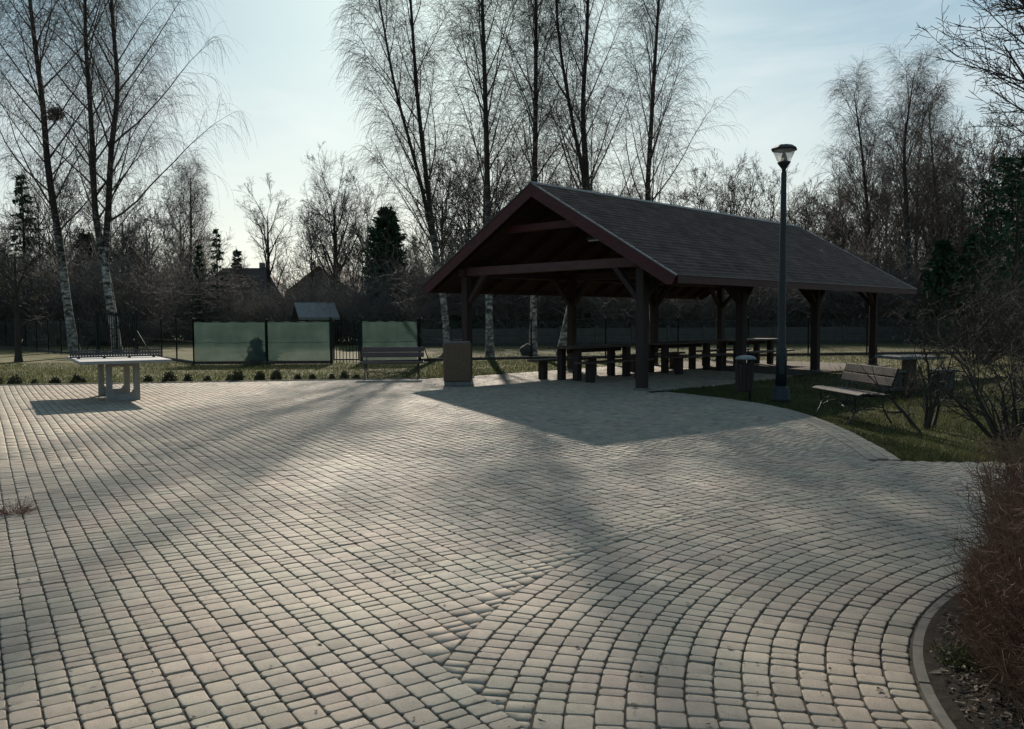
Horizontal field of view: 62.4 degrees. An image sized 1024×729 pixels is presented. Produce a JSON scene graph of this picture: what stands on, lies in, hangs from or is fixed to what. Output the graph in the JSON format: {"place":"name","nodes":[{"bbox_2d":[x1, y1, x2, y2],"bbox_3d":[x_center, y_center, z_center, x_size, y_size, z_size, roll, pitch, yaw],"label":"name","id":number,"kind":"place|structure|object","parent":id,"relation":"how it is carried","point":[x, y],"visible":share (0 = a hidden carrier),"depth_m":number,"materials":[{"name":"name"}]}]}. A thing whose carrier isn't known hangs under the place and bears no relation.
{"place":"outdoors","nodes":[
{"label":"outdoors","id":0,"kind":"place"},
{"bbox_2d":[0,359,1021,728],"bbox_3d":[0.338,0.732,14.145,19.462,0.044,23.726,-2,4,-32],"label":"paving","id":1,"kind":"structure","parent":0,"point":[720,472],"depth_m":5.34,"materials":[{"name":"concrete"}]},
{"bbox_2d":[67,349,171,400],"bbox_3d":[-7.610,0.170,16.306,1.620,0.920,2.740,-2,4,-32],"label":"table tennis","id":2,"kind":"object","parent":1,"relation":"on","point":[110,361],"visible":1,"depth_m":15.90,"materials":[{"name":"paint"}]},
{"bbox_2d":[443,341,471,386],"bbox_3d":[-1.210,-0.018,18.747,0.620,0.981,0.560,0,3,-4],"label":"waste container","id":3,"kind":"object","parent":1,"relation":"on","point":[457,363],"visible":1,"depth_m":18.47,"materials":[{"name":"wood"}]},
{"bbox_2d":[547,344,635,380],"bbox_3d":[2.054,-0.070,20.965,0.754,0.810,2.750,3,4,43],"label":"picnic table","id":4,"kind":"object","parent":1,"relation":"on","point":[577,351],"visible":0.92,"depth_m":20.40,"materials":[{"name":"brown wood"}]},
{"bbox_2d":[421,181,917,390],"bbox_3d":[4.948,-2.078,23.476,7.673,4.521,12.980,3,4,44],"label":"picnic shelter","id":5,"kind":"object","parent":1,"relation":"on","point":[530,238],"visible":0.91,"depth_m":20.97,"materials":[{"name":"wood"}]},
{"bbox_2d":[648,341,717,372],"bbox_3d":[4.672,-0.228,23.644,2.750,0.810,0.754,-3,4,-44],"label":"picnic table","id":6,"kind":"object","parent":1,"relation":"on","point":[664,347],"visible":0.87,"depth_m":23.36,"materials":[{"name":"brown wood"}]},
{"bbox_2d":[665,353,732,373],"bbox_3d":[5.106,-0.027,22.953,2.750,0.480,0.374,-3,4,-44],"label":"picnic bench","id":7,"kind":"object","parent":1,"relation":"on","point":[678,364],"visible":1,"depth_m":22.50,"materials":[{"name":"brown wood"}]},
{"bbox_2d":[712,338,777,366],"bbox_3d":[7.325,-0.388,26.360,2.750,0.810,0.754,-3,4,-44],"label":"picnic table","id":8,"kind":"object","parent":1,"relation":"on","point":[756,342],"visible":0.72,"depth_m":26.76,"materials":[{"name":"brown wood"}]},
{"bbox_2d":[0,334,1023,463],"bbox_3d":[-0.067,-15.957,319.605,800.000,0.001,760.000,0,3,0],"label":"ground","id":9,"kind":"structure","parent":0,"point":[184,349],"depth_m":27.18,"materials":[{"name":"plant"}]},
{"bbox_2d":[2,171,47,277],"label":"spruce tree","id":10,"kind":"object","parent":9,"relation":"on","point":[24,197],"visible":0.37,"depth_m":55.40,"materials":[{"name":"green plant"}]},
{"bbox_2d":[0,224,55,361],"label":"tree","id":11,"kind":"object","parent":9,"relation":"on","point":[18,357],"visible":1,"depth_m":30.88,"materials":[{"name":"brown plant"}]},
{"bbox_2d":[0,152,94,273],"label":"bare tree","id":12,"kind":"object","parent":9,"relation":"on","point":[48,209],"visible":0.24,"depth_m":71.78,"materials":[{"name":"brown plant"}]},
{"bbox_2d":[0,319,95,355],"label":"chain link fence","id":13,"kind":"object","parent":9,"relation":"on","point":[42,350],"visible":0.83,"depth_m":39.39,"materials":[{"name":"metal"}]},
{"bbox_2d":[0,137,115,289],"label":"bare tree","id":14,"kind":"object","parent":9,"relation":"on","point":[44,221],"visible":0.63,"depth_m":56.19,"materials":[{"name":"brown plant"}]},
{"bbox_2d":[0,222,149,343],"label":"bare shrub","id":15,"kind":"object","parent":9,"relation":"on","point":[28,329],"visible":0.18,"depth_m":50.75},
{"bbox_2d":[0,234,157,345],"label":"bare shrub","id":16,"kind":"object","parent":9,"relation":"on","point":[45,305],"visible":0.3,"depth_m":49.89,"materials":[{"name":"plant"}]},
{"bbox_2d":[0,241,170,344],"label":"bare shrub","id":17,"kind":"object","parent":9,"relation":"on","point":[81,341],"visible":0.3,"depth_m":49.65,"materials":[{"name":"plant"}]},
{"bbox_2d":[0,0,181,350],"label":"birch tree","id":18,"kind":"object","parent":9,"relation":"on","point":[72,338],"visible":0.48,"depth_m":40.42,"materials":[{"name":"brown plant"}]},
{"bbox_2d":[62,144,154,274],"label":"bare tree","id":19,"kind":"object","parent":9,"relation":"on","point":[111,227],"visible":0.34,"depth_m":66.34,"materials":[{"name":"brown plant"}]},
{"bbox_2d":[16,243,207,344],"bbox_3d":[-25.090,-4.399,52.764,9.857,6.447,10.364,1,3,23],"label":"bare shrub","id":20,"kind":"object","parent":9,"relation":"on","point":[119,264],"visible":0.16,"depth_m":51.06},
{"bbox_2d":[29,242,198,345],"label":"bare shrub","id":21,"kind":"object","parent":9,"relation":"on","point":[138,304],"visible":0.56,"depth_m":48.70,"materials":[{"name":"plant"}]},
{"bbox_2d":[95,309,138,355],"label":"gate","id":22,"kind":"structure","parent":9,"relation":"on","point":[115,332],"depth_m":34.95,"materials":[{"name":"metal"}]},
{"bbox_2d":[84,204,155,304],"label":"bare tree","id":23,"kind":"object","parent":9,"relation":"on","point":[124,238],"visible":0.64,"depth_m":56.69,"materials":[{"name":"brown plant"}]},
{"bbox_2d":[0,0,256,351],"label":"birch tree","id":24,"kind":"object","parent":9,"relation":"on","point":[103,246],"visible":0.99,"depth_m":37.69,"materials":[{"name":"brown plant"}]},
{"bbox_2d":[20,223,253,344],"bbox_3d":[-22.531,-4.938,51.728,12.293,7.530,12.724,-2,3,-25],"label":"bare shrub","id":25,"kind":"object","parent":9,"relation":"on","point":[178,314],"visible":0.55,"depth_m":50.67,"materials":[{"name":"plant"}]},
{"bbox_2d":[111,185,183,277],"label":"bare tree","id":26,"kind":"object","parent":9,"relation":"on","point":[147,228],"visible":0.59,"depth_m":61.69,"materials":[{"name":"brown plant"}]},
{"bbox_2d":[71,215,257,341],"bbox_3d":[-25.932,-5.829,58.063,14.150,8.667,14.646,-1,3,-7],"label":"bare shrub","id":27,"kind":"object","parent":9,"relation":"on","point":[165,260],"visible":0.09,"depth_m":57.28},
{"bbox_2d":[84,211,262,340],"bbox_3d":[-24.637,-5.898,59.988,12.667,8.562,13.479,1,3,17],"label":"bare shrub","id":28,"kind":"object","parent":9,"relation":"on","point":[183,243],"visible":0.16,"depth_m":58.85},
{"bbox_2d":[130,160,233,271],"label":"bare tree","id":29,"kind":"object","parent":9,"relation":"on","point":[166,204],"visible":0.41,"depth_m":81.80,"materials":[{"name":"brown plant"}]},
{"bbox_2d":[148,145,226,283],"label":"birch tree","id":30,"kind":"object","parent":9,"relation":"on","point":[191,202],"visible":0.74,"depth_m":65.01,"materials":[{"name":"plant"}]},
{"bbox_2d":[180,244,216,338],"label":"spruce tree","id":31,"kind":"object","parent":9,"relation":"on","point":[199,259],"visible":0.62,"depth_m":54.66,"materials":[{"name":"green plant"}]},
{"bbox_2d":[204,228,232,321],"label":"spruce tree","id":32,"kind":"object","parent":9,"relation":"on","point":[216,245],"visible":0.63,"depth_m":55.67,"materials":[{"name":"green plant"}]},
{"bbox_2d":[169,262,297,323],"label":"bare shrub","id":33,"kind":"object","parent":9,"relation":"on","point":[243,295],"visible":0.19,"depth_m":56.88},
{"bbox_2d":[193,286,274,321],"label":"bare shrub","id":34,"kind":"object","parent":9,"relation":"on","point":[236,316],"visible":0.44,"depth_m":52.85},
{"bbox_2d":[206,263,285,310],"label":"house","id":35,"kind":"structure","parent":9,"relation":"on","point":[257,272],"depth_m":80.27,"materials":[{"name":"concrete"}]},
{"bbox_2d":[192,319,329,363],"bbox_3d":[-8.383,-0.754,28.404,4.653,1.550,0.090,0,3,-2],"label":"chain link fence","id":36,"kind":"object","parent":9,"relation":"on","point":[266,361],"visible":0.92,"depth_m":28.40,"materials":[{"name":"metal"}]},
{"bbox_2d":[194,322,264,360],"bbox_3d":[-9.453,-0.775,28.313,2.342,1.310,0.044,0,3,-2],"label":"windscreen","id":37,"kind":"object","parent":36,"relation":"attached to","point":[229,341],"visible":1,"depth_m":28.32,"materials":[{"name":"fabric"}]},
{"bbox_2d":[267,321,329,360],"bbox_3d":[-7.163,-0.789,28.398,2.044,1.310,0.044,0,3,-3],"label":"windscreen","id":38,"kind":"object","parent":36,"relation":"attached to","point":[294,341],"visible":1,"depth_m":28.40,"materials":[{"name":"fabric"}]},
{"bbox_2d":[233,172,308,300],"bbox_3d":[-18.300,-8.130,64.295,5.923,12.442,5.636,3,4,42],"label":"bare tree","id":39,"kind":"object","parent":9,"relation":"on","point":[267,257],"visible":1,"depth_m":63.54,"materials":[{"name":"brown plant"}]},
{"bbox_2d":[221,258,358,323],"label":"bare shrub","id":40,"kind":"object","parent":9,"relation":"on","point":[284,299],"visible":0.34,"depth_m":51.45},
{"bbox_2d":[276,201,332,302],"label":"bare tree","id":41,"kind":"object","parent":9,"relation":"on","point":[300,263],"visible":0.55,"depth_m":73.88,"materials":[{"name":"brown plant"}]},
{"bbox_2d":[290,303,339,343],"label":"shed","id":42,"kind":"structure","parent":9,"relation":"on","point":[300,310],"depth_m":48.17,"materials":[{"name":"grey wood"}]},
{"bbox_2d":[275,279,385,343],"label":"bare shrub","id":43,"kind":"object","parent":9,"relation":"on","point":[343,300],"visible":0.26,"depth_m":50.76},
{"bbox_2d":[285,141,379,298],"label":"bare tree","id":44,"kind":"object","parent":9,"relation":"on","point":[323,247],"visible":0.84,"depth_m":65.43,"materials":[{"name":"brown plant"}]},
{"bbox_2d":[299,173,370,290],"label":"bare tree","id":45,"kind":"object","parent":9,"relation":"on","point":[337,247],"visible":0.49,"depth_m":69.73,"materials":[{"name":"brown plant"}]},
{"bbox_2d":[329,317,362,363],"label":"gate","id":46,"kind":"structure","parent":9,"relation":"on","point":[332,343],"depth_m":28.49,"materials":[{"name":"metal"}]},
{"bbox_2d":[275,250,420,343],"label":"bare shrub","id":47,"kind":"object","parent":9,"relation":"on","point":[357,315],"visible":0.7,"depth_m":49.68,"materials":[{"name":"plant"}]},
{"bbox_2d":[327,165,406,285],"bbox_3d":[-10.937,-8.450,64.157,6.266,13.043,7.571,-1,3,-15],"label":"bare tree","id":48,"kind":"object","parent":9,"relation":"on","point":[362,232],"visible":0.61,"depth_m":63.95,"materials":[{"name":"brown plant"}]},
{"bbox_2d":[356,205,420,333],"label":"cypress tree","id":49,"kind":"object","parent":9,"relation":"on","point":[381,228],"visible":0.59,"depth_m":56.99,"materials":[{"name":"green plant"}]},
{"bbox_2d":[359,347,423,379],"bbox_3d":[-2.981,-0.034,21.025,1.560,0.787,0.650,0,3,-3],"label":"park bench","id":50,"kind":"object","parent":9,"relation":"on","point":[418,352],"visible":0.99,"depth_m":21.22,"materials":[{"name":"metal"}]},
{"bbox_2d":[363,318,429,363],"bbox_3d":[-3.886,-0.788,28.676,2.403,1.550,0.689,0,3,7],"label":"chain link fence","id":51,"kind":"object","parent":9,"relation":"on","point":[408,359],"visible":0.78,"depth_m":28.77,"materials":[{"name":"metal"}]},
{"bbox_2d":[362,321,416,359],"bbox_3d":[-4.138,-0.816,28.657,1.835,1.310,0.043,-1,3,-12],"label":"windscreen","id":52,"kind":"object","parent":51,"relation":"attached to","point":[389,334],"visible":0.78,"depth_m":28.64,"materials":[{"name":"fabric"}]},
{"bbox_2d":[365,233,455,320],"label":"bare shrub","id":53,"kind":"object","parent":9,"relation":"on","point":[418,292],"visible":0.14,"depth_m":53.79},
{"bbox_2d":[364,283,461,328],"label":"bare shrub","id":54,"kind":"object","parent":9,"relation":"on","point":[416,315],"visible":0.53,"depth_m":49.98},
{"bbox_2d":[328,0,517,342],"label":"birch tree","id":55,"kind":"object","parent":9,"relation":"on","point":[429,213],"visible":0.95,"depth_m":37.26,"materials":[{"name":"brown plant"}]},
{"bbox_2d":[398,148,467,271],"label":"bare tree","id":56,"kind":"object","parent":9,"relation":"on","point":[443,185],"visible":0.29,"depth_m":78.81,"materials":[{"name":"brown plant"}]},
{"bbox_2d":[356,217,526,327],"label":"bare shrub","id":57,"kind":"object","parent":9,"relation":"on","point":[421,288],"visible":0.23,"depth_m":52.55,"materials":[{"name":"plant"}]},
{"bbox_2d":[405,148,502,266],"bbox_3d":[-3.186,-9.146,64.646,6.319,14.338,8.158,2,4,29],"label":"bare tree","id":58,"kind":"object","parent":9,"relation":"on","point":[467,217],"visible":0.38,"depth_m":63.51,"materials":[{"name":"brown plant"}]},
{"bbox_2d":[398,101,552,252],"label":"bare tree","id":59,"kind":"object","parent":9,"relation":"on","point":[482,193],"visible":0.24,"depth_m":68.22,"materials":[{"name":"brown plant"}]},
{"bbox_2d":[410,0,567,356],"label":"birch tree","id":60,"kind":"object","parent":9,"relation":"on","point":[485,109],"visible":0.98,"depth_m":31.66,"materials":[{"name":"brown plant"}]},
{"bbox_2d":[403,228,582,328],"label":"bare shrub","id":61,"kind":"object","parent":9,"relation":"on","point":[547,304],"visible":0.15,"depth_m":50.16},
{"bbox_2d":[405,236,600,335],"bbox_3d":[0.596,-4.780,50.309,10.270,7.324,12.738,2,4,38],"label":"bare shrub","id":62,"kind":"object","parent":9,"relation":"on","point":[517,313],"visible":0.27,"depth_m":49.71,"materials":[{"name":"plant"}]},
{"bbox_2d":[466,0,633,354],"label":"birch tree","id":63,"kind":"object","parent":9,"relation":"on","point":[533,307],"visible":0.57,"depth_m":34.04,"materials":[{"name":"brown plant"}]},
{"bbox_2d":[487,0,683,354],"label":"birch tree","id":64,"kind":"object","parent":9,"relation":"on","point":[586,177],"visible":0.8,"depth_m":33.70,"materials":[{"name":"brown plant"}]},
{"bbox_2d":[581,297,706,327],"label":"bare shrub","id":65,"kind":"object","parent":9,"relation":"on","point":[659,307],"visible":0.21,"depth_m":49.79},
{"bbox_2d":[375,310,919,340],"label":"evergreen hedge","id":66,"kind":"object","parent":9,"relation":"on","point":[456,321],"visible":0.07,"depth_m":51.23,"materials":[{"name":"plant"}]},
{"bbox_2d":[586,0,750,349],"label":"birch tree","id":67,"kind":"object","parent":9,"relation":"on","point":[649,154],"visible":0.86,"depth_m":39.22,"materials":[{"name":"brown plant"}]},
{"bbox_2d":[669,148,734,213],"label":"bare tree","id":68,"kind":"object","parent":9,"relation":"on","point":[703,200],"visible":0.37,"depth_m":74.11,"materials":[{"name":"brown plant"}]},
{"bbox_2d":[417,325,1023,345],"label":"panel wall","id":69,"kind":"structure","parent":9,"relation":"on","point":[520,337],"depth_m":47.56,"materials":[{"name":"concrete"}]},
{"bbox_2d":[419,316,1022,361],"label":"chain link fence","id":70,"kind":"object","parent":9,"relation":"on","point":[530,357],"visible":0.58,"depth_m":31.70,"materials":[{"name":"metal"}]},
{"bbox_2d":[661,287,807,334],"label":"bare shrub","id":71,"kind":"object","parent":9,"relation":"on","point":[748,302],"visible":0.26,"depth_m":49.11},
{"bbox_2d":[707,150,777,221],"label":"bare tree","id":72,"kind":"object","parent":9,"relation":"on","point":[733,186],"visible":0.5,"depth_m":65.58,"materials":[{"name":"brown plant"}]},
{"bbox_2d":[734,355,756,400],"bbox_3d":[4.199,0.260,15.218,0.381,0.860,0.376,0,3,0],"label":"litter bin","id":73,"kind":"object","parent":9,"relation":"on","point":[744,374],"visible":1,"depth_m":15.09,"materials":[{"name":"metal"}]},
{"bbox_2d":[724,151,814,228],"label":"bare tree","id":74,"kind":"object","parent":9,"relation":"on","point":[761,186],"visible":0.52,"depth_m":69.87,"materials":[{"name":"brown plant"}]},
{"bbox_2d":[680,201,860,334],"bbox_3d":[14.226,-5.255,50.358,12.584,7.994,11.826,-1,3,-8],"label":"bare shrub","id":75,"kind":"object","parent":9,"relation":"on","point":[773,308],"visible":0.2,"depth_m":49.02,"materials":[{"name":"plant"}]},
{"bbox_2d":[771,144,796,401],"bbox_3d":[4.823,-1.606,15.076,0.429,4.557,0.429,1,3,22],"label":"street lamp","id":76,"kind":"object","parent":9,"relation":"on","point":[780,391],"visible":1,"depth_m":15.05,"materials":[{"name":"metal"}]},
{"bbox_2d":[763,288,865,326],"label":"bare shrub","id":77,"kind":"object","parent":9,"relation":"on","point":[798,323],"visible":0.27,"depth_m":51.01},
{"bbox_2d":[799,168,890,260],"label":"bare tree","id":78,"kind":"object","parent":9,"relation":"on","point":[827,201],"visible":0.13,"depth_m":60.37,"materials":[{"name":"brown plant"}]},
{"bbox_2d":[771,230,932,333],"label":"bare shrub","id":79,"kind":"object","parent":9,"relation":"on","point":[853,312],"visible":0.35,"depth_m":50.10,"materials":[{"name":"plant"}]},
{"bbox_2d":[812,363,898,423],"bbox_3d":[4.947,0.411,12.293,0.650,0.787,1.420,-1,3,-6],"label":"park bench","id":80,"kind":"object","parent":9,"relation":"on","point":[881,380],"visible":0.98,"depth_m":12.13,"materials":[{"name":"wood"}]},
{"bbox_2d":[786,111,928,266],"bbox_3d":[22.941,-9.136,56.351,9.215,14.999,7.627,2,4,31],"label":"bare tree","id":81,"kind":"object","parent":9,"relation":"on","point":[842,217],"visible":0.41,"depth_m":55.95,"materials":[{"name":"brown plant"}]},
{"bbox_2d":[800,50,935,271],"bbox_3d":[21.771,-10.131,51.943,8.508,17.484,7.579,-2,4,-27],"label":"birch tree","id":82,"kind":"object","parent":9,"relation":"on","point":[856,105],"visible":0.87,"depth_m":51.23,"materials":[{"name":"brown plant"}]},
{"bbox_2d":[777,205,987,333],"bbox_3d":[21.813,-5.120,50.786,11.977,7.608,11.256,-2,4,-33],"label":"bare shrub","id":83,"kind":"object","parent":9,"relation":"on","point":[895,309],"visible":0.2,"depth_m":49.44,"materials":[{"name":"plant"}]},
{"bbox_2d":[828,236,939,333],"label":"bare shrub","id":84,"kind":"object","parent":9,"relation":"on","point":[891,297],"visible":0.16,"depth_m":49.23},
{"bbox_2d":[821,33,969,326],"bbox_3d":[22.999,-10.294,49.642,10.112,18.045,8.650,0,3,0],"label":"birch tree","id":85,"kind":"object","parent":9,"relation":"on","point":[904,176],"visible":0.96,"depth_m":49.19,"materials":[{"name":"brown plant"}]},
{"bbox_2d":[823,69,988,267],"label":"bare tree","id":86,"kind":"object","parent":9,"relation":"on","point":[920,145],"visible":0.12,"depth_m":66.52,"materials":[{"name":"brown plant"}]},
{"bbox_2d":[856,338,980,400],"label":"bare shrub","id":87,"kind":"object","parent":9,"relation":"on","point":[907,392],"visible":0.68,"depth_m":15.11,"materials":[{"name":"brown plant"}]},
{"bbox_2d":[827,225,1023,363],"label":"bare shrub","id":88,"kind":"object","parent":9,"relation":"on","point":[981,327],"visible":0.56,"depth_m":26.78,"materials":[{"name":"brown plant"}]},
{"bbox_2d":[876,126,975,270],"bbox_3d":[30.338,-9.774,62.138,6.798,15.596,8.777,-1,3,-9],"label":"bare tree","id":89,"kind":"object","parent":9,"relation":"on","point":[950,162],"visible":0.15,"depth_m":60.99,"materials":[{"name":"brown plant"}]},
{"bbox_2d":[848,287,1008,429],"bbox_3d":[5.638,-0.072,11.456,1.339,1.959,2.088,-2,3,-24],"label":"bare shrub","id":90,"kind":"object","parent":9,"relation":"on","point":[928,418],"visible":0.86,"depth_m":11.45,"materials":[{"name":"brown plant"}]},
{"bbox_2d":[902,236,968,344],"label":"spruce tree","id":91,"kind":"object","parent":9,"relation":"on","point":[944,251],"visible":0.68,"depth_m":45.50,"materials":[{"name":"green plant"}]},
{"bbox_2d":[913,585,964,728],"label":"kerb","id":92,"kind":"structure","parent":9,"relation":"on","point":[937,710],"depth_m":3.58,"materials":[{"name":"concrete"}]},
{"bbox_2d":[873,287,1023,442],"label":"bare shrub","id":93,"kind":"object","parent":9,"relation":"on","point":[993,425],"visible":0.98,"depth_m":10.58,"materials":[{"name":"brown plant"}]},
{"bbox_2d":[881,65,1019,271],"bbox_3d":[28.138,-10.191,53.760,8.915,17.350,7.923,0,3,0],"label":"birch tree","id":94,"kind":"object","parent":9,"relation":"on","point":[940,231],"visible":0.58,"depth_m":53.13,"materials":[{"name":"brown plant"}]},
{"bbox_2d":[886,116,1023,265],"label":"bare tree","id":95,"kind":"object","parent":9,"relation":"on","point":[977,187],"visible":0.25,"depth_m":56.97,"materials":[{"name":"brown plant"}]},
{"bbox_2d":[905,0,1023,147],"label":"bare tree","id":96,"kind":"object","parent":9,"relation":"on","point":[999,72],"visible":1,"depth_m":16.92,"materials":[{"name":"brown plant"}]},
{"bbox_2d":[912,229,1023,379],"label":"bare shrub","id":97,"kind":"object","parent":9,"relation":"on","point":[1005,322],"visible":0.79,"depth_m":19.03,"materials":[{"name":"brown plant"}]},
{"bbox_2d":[913,243,1023,415],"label":"bare shrub","id":98,"kind":"object","parent":9,"relation":"on","point":[992,371],"visible":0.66,"depth_m":12.83,"materials":[{"name":"brown plant"}]},
{"bbox_2d":[937,231,1000,343],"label":"spruce tree","id":99,"kind":"object","parent":9,"relation":"on","point":[969,239],"visible":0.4,"depth_m":44.61,"materials":[{"name":"green plant"}]},
{"bbox_2d":[925,99,1023,278],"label":"bare tree","id":100,"kind":"object","parent":9,"relation":"on","point":[991,158],"visible":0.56,"depth_m":53.84,"materials":[{"name":"brown plant"}]},
{"bbox_2d":[948,152,1023,344],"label":"pine tree","id":101,"kind":"object","parent":9,"relation":"on","point":[1008,190],"visible":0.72,"depth_m":41.68,"materials":[{"name":"green plant"}]},
{"bbox_2d":[959,103,1023,263],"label":"bare tree","id":102,"kind":"object","parent":9,"relation":"on","point":[1020,149],"visible":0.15,"depth_m":58.95,"materials":[{"name":"brown plant"}]},
{"bbox_2d":[0,0,1023,287],"label":"sky","id":103,"kind":"structure","parent":0,"point":[783,50],"materials":[{"name":"blue"}]},
{"bbox_2d":[923,590,1023,728],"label":"soil","id":104,"kind":"structure","parent":0,"point":[950,705],"depth_m":3.37,"materials":[{"name":"soil"}]},
{"bbox_2d":[930,636,986,676],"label":"weed","id":105,"kind":"object","parent":104,"relation":"on","point":[958,654],"visible":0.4,"depth_m":3.61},
{"bbox_2d":[915,420,1023,726],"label":"hedge","id":106,"kind":"object","parent":104,"relation":"on","point":[993,601],"visible":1,"depth_m":3.36,"materials":[{"name":"brown plant"}]},
{"bbox_2d":[928,613,1023,728],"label":"leaf litter","id":107,"kind":"object","parent":104,"relation":"on","point":[976,685],"visible":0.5,"depth_m":3.35,"materials":[{"name":"plant"}]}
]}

